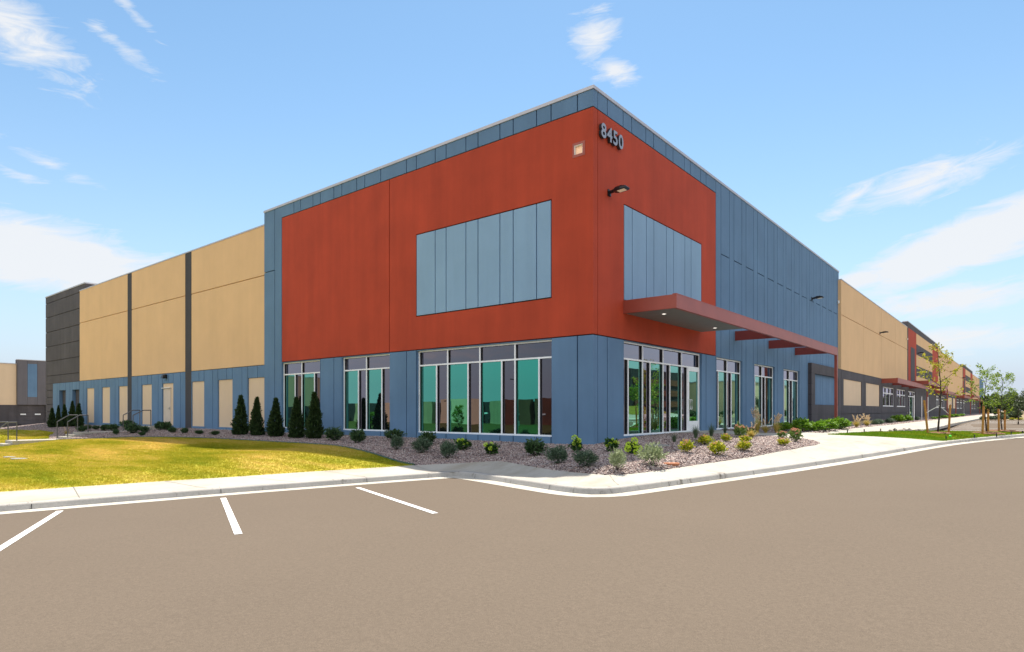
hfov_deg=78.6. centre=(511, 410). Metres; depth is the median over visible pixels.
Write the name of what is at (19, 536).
parking line
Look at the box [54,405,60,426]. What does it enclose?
arborvitae
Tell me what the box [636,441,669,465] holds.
pale sage shrub
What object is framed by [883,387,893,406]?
window
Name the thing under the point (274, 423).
arborvitae
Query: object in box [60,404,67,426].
arborvitae
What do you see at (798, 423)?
green shrub
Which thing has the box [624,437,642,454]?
hydrangea
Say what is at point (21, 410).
dock door
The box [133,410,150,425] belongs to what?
handrail
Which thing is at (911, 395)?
door
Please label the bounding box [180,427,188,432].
dark shrub
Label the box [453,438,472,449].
hydrangea
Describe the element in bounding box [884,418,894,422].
sage shrub
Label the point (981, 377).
young tree
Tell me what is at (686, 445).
spirea
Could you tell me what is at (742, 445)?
spirea
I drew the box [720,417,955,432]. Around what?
gravel
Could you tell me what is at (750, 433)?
yellow grass
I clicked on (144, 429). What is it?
dark shrub
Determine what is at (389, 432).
dark shrub
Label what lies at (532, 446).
dark shrub
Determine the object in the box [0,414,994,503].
sidewalk
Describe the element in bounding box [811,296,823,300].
wall lamp
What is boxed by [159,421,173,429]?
dark shrub
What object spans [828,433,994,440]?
grass island
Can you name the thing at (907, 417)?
green shrub
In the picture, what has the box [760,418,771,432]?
yellow grass
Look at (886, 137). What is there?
sky
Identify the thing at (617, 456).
pale sage shrub
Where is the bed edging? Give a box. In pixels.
[55,436,414,464]
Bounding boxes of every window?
[283,360,319,427]
[343,354,389,430]
[418,340,551,436]
[624,341,699,435]
[716,357,739,429]
[754,364,772,426]
[784,369,797,423]
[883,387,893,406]
[897,389,904,406]
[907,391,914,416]
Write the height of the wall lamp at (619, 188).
0.241 m
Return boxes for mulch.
[973,432,1004,433]
[989,430,1020,431]
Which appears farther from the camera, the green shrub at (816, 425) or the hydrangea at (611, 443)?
the green shrub at (816, 425)
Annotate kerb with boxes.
[0,434,1023,511]
[921,418,979,429]
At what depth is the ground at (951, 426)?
79.11 m
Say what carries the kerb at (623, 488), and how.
on the parking lot
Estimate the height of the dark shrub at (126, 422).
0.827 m
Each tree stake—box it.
[923,400,937,432]
[939,405,950,432]
[981,406,984,433]
[987,409,988,430]
[997,409,999,430]
[1004,410,1005,429]
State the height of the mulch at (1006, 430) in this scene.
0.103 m
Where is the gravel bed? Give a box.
[0,423,788,474]
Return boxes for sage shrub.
[390,434,404,449]
[410,436,433,452]
[439,440,458,458]
[543,445,567,463]
[571,448,598,467]
[608,447,626,469]
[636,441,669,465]
[870,419,879,424]
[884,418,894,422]
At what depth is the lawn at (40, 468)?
18.65 m
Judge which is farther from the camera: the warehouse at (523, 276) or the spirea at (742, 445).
the warehouse at (523, 276)
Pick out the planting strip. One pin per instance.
(929, 416)
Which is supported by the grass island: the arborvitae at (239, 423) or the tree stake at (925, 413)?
the tree stake at (925, 413)
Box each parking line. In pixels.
[0,511,61,550]
[221,498,241,533]
[357,487,436,512]
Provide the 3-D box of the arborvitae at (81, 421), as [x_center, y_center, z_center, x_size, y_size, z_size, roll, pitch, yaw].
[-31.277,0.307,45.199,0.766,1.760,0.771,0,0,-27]
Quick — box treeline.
[980,391,1023,412]
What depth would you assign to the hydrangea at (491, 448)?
18.13 m
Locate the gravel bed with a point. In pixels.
(55, 430)
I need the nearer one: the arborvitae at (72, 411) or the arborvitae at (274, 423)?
the arborvitae at (274, 423)
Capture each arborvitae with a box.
[46,407,55,427]
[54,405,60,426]
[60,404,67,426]
[65,401,75,425]
[73,403,84,426]
[230,394,248,434]
[247,396,265,435]
[265,397,285,436]
[286,396,305,437]
[303,392,324,438]
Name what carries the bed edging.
on the lawn at (40, 468)
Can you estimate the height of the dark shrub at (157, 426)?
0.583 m
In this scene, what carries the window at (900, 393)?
in the warehouse at (523, 276)
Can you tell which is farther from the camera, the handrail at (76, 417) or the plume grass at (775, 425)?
the handrail at (76, 417)
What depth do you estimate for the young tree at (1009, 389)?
31.16 m
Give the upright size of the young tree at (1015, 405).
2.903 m
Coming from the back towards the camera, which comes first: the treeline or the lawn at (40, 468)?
the treeline
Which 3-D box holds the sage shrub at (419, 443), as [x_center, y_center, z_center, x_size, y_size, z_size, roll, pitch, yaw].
[-2.768,1.121,18.972,0.727,0.734,0.686,0,0,27]
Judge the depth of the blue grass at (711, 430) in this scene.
19.66 m
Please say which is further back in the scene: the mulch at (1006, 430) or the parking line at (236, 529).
the mulch at (1006, 430)
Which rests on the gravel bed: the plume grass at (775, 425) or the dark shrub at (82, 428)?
the dark shrub at (82, 428)
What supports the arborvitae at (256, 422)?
on the gravel bed
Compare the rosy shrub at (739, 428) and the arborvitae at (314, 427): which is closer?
the rosy shrub at (739, 428)
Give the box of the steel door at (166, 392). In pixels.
[161,387,170,421]
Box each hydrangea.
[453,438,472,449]
[483,442,499,454]
[568,435,582,451]
[603,437,618,451]
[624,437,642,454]
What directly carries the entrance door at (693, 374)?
in the warehouse at (523, 276)
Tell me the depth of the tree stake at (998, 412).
30.70 m
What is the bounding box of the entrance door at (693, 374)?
[688,368,698,429]
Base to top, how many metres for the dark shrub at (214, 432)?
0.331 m
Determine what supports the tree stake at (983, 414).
on the grass island
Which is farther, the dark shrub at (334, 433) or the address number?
the dark shrub at (334, 433)
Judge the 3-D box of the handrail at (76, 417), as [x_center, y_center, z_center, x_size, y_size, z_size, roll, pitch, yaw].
[-23.640,1.016,34.095,0.056,1.568,1.002,0,0,39]
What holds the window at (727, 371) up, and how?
in the warehouse at (523, 276)
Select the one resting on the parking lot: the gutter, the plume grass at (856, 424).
the gutter
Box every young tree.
[917,343,966,431]
[962,364,1008,431]
[984,371,1018,429]
[1000,390,1023,423]
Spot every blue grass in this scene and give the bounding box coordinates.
[670,432,677,441]
[691,424,700,437]
[708,424,715,436]
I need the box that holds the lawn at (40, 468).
[0,429,413,491]
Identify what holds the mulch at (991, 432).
on the grass island
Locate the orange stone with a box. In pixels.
[664,462,679,465]
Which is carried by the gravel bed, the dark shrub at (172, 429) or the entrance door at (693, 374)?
the dark shrub at (172, 429)
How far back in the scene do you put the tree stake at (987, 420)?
30.06 m
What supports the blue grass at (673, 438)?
on the gravel bed
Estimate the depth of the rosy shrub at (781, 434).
21.37 m
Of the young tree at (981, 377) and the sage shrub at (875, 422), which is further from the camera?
the sage shrub at (875, 422)
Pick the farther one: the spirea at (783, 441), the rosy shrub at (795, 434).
the rosy shrub at (795, 434)
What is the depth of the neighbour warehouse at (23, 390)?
90.36 m
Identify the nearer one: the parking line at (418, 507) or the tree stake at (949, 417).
the parking line at (418, 507)
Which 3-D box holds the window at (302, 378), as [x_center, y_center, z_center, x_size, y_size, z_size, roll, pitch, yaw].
[-9.655,-0.710,28.902,3.160,3.100,0.115,0,0,39]
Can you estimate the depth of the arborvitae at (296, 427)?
26.07 m
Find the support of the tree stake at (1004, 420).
on the mulch at (1006, 430)
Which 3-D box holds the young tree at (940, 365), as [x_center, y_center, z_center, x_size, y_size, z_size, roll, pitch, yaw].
[19.471,-1.012,28.450,1.887,4.209,1.773,0,0,-7]
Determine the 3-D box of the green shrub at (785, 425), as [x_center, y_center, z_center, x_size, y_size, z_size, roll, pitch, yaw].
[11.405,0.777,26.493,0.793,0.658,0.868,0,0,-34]
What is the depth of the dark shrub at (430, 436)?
20.95 m
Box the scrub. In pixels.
[991,410,1022,417]
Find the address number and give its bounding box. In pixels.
[599,123,622,149]
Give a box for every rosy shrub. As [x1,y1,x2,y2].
[733,422,747,436]
[745,426,756,433]
[776,430,787,437]
[787,428,804,441]
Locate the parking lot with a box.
[0,420,1023,651]
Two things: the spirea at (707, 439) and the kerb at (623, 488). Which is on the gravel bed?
the spirea at (707, 439)
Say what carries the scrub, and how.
on the ground at (951, 426)
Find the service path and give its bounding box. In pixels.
[0,426,155,445]
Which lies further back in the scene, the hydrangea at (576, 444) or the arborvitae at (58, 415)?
the arborvitae at (58, 415)
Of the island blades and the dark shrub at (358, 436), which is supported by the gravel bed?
the dark shrub at (358, 436)
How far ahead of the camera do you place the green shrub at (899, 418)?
47.50 m
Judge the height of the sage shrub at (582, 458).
0.591 m
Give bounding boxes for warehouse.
[0,359,46,427]
[45,84,982,444]
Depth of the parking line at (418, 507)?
11.18 m
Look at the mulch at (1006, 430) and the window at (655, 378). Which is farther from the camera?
the mulch at (1006, 430)
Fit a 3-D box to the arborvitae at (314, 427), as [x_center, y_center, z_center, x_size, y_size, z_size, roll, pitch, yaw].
[-8.039,0.170,25.466,0.858,1.964,0.865,0,0,-28]
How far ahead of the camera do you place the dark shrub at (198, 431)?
30.93 m
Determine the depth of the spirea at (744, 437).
18.42 m
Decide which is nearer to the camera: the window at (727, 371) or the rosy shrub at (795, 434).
the rosy shrub at (795, 434)
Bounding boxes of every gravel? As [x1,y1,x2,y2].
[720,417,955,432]
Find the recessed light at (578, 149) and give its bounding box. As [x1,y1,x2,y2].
[573,140,584,157]
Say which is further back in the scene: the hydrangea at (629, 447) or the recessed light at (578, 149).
the recessed light at (578, 149)
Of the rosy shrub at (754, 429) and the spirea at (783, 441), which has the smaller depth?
the spirea at (783, 441)
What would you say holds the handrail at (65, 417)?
on the gravel bed
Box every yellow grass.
[746,422,757,437]
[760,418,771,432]
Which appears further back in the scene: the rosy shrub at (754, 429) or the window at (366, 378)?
the window at (366, 378)
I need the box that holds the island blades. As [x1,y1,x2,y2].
[832,429,1023,440]
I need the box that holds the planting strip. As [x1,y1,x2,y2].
[727,413,992,432]
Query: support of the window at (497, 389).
in the warehouse at (523, 276)
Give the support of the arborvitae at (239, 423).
on the gravel bed
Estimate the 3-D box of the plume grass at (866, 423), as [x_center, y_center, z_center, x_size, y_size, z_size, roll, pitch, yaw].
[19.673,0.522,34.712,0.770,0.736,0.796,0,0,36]
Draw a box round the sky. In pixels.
[0,0,1023,398]
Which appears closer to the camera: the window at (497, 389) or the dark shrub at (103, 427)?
the window at (497, 389)
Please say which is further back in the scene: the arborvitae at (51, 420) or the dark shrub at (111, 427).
the arborvitae at (51, 420)
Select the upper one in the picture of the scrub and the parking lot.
the scrub
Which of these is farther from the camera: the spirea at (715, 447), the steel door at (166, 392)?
the steel door at (166, 392)
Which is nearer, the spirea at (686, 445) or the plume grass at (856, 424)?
the spirea at (686, 445)
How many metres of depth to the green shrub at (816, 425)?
26.74 m
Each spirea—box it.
[677,439,694,451]
[695,435,713,444]
[708,440,728,454]
[720,433,731,441]
[735,440,751,450]
[738,435,751,440]
[776,437,789,445]
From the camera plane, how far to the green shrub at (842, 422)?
29.09 m
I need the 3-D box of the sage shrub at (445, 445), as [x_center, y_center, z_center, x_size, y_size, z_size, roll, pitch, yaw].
[-1.811,1.115,17.857,0.676,0.689,0.542,0,0,-44]
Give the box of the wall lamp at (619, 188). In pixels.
[607,185,629,196]
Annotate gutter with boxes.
[0,437,1023,513]
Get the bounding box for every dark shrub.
[75,426,86,431]
[100,424,109,430]
[107,423,119,430]
[119,419,134,427]
[123,423,141,432]
[139,426,151,432]
[154,421,162,429]
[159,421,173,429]
[167,427,177,432]
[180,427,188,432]
[194,430,203,433]
[209,431,219,434]
[324,426,344,440]
[349,428,366,442]
[383,428,406,438]
[417,430,436,441]
[524,437,547,455]
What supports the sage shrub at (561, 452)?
on the gravel bed
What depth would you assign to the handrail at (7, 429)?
32.68 m
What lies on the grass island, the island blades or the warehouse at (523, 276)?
the island blades
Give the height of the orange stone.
0.062 m
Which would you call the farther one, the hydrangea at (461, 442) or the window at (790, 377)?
the window at (790, 377)
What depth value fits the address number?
19.47 m
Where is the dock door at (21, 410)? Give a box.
[16,405,44,423]
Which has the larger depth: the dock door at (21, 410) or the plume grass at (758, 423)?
the dock door at (21, 410)
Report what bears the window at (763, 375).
in the warehouse at (523, 276)
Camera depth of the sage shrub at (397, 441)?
19.71 m
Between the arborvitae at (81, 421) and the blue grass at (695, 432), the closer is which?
the blue grass at (695, 432)
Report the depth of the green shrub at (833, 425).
27.57 m
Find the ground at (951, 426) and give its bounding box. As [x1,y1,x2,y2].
[96,411,1023,485]
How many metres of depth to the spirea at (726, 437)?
18.29 m
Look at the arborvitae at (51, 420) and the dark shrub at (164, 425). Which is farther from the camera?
the arborvitae at (51, 420)
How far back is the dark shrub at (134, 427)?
33.71 m
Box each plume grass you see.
[750,407,762,431]
[770,413,782,432]
[852,414,862,426]
[859,413,871,425]
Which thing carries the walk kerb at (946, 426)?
on the parking lot
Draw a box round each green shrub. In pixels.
[776,422,793,430]
[789,417,811,431]
[805,421,829,430]
[814,418,838,430]
[832,416,851,428]
[890,414,905,421]
[903,415,912,420]
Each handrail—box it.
[0,421,8,439]
[0,422,16,440]
[57,415,77,437]
[67,415,88,436]
[123,410,139,430]
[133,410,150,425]
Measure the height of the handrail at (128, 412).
1.493 m
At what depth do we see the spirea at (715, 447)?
16.14 m
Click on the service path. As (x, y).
(25, 441)

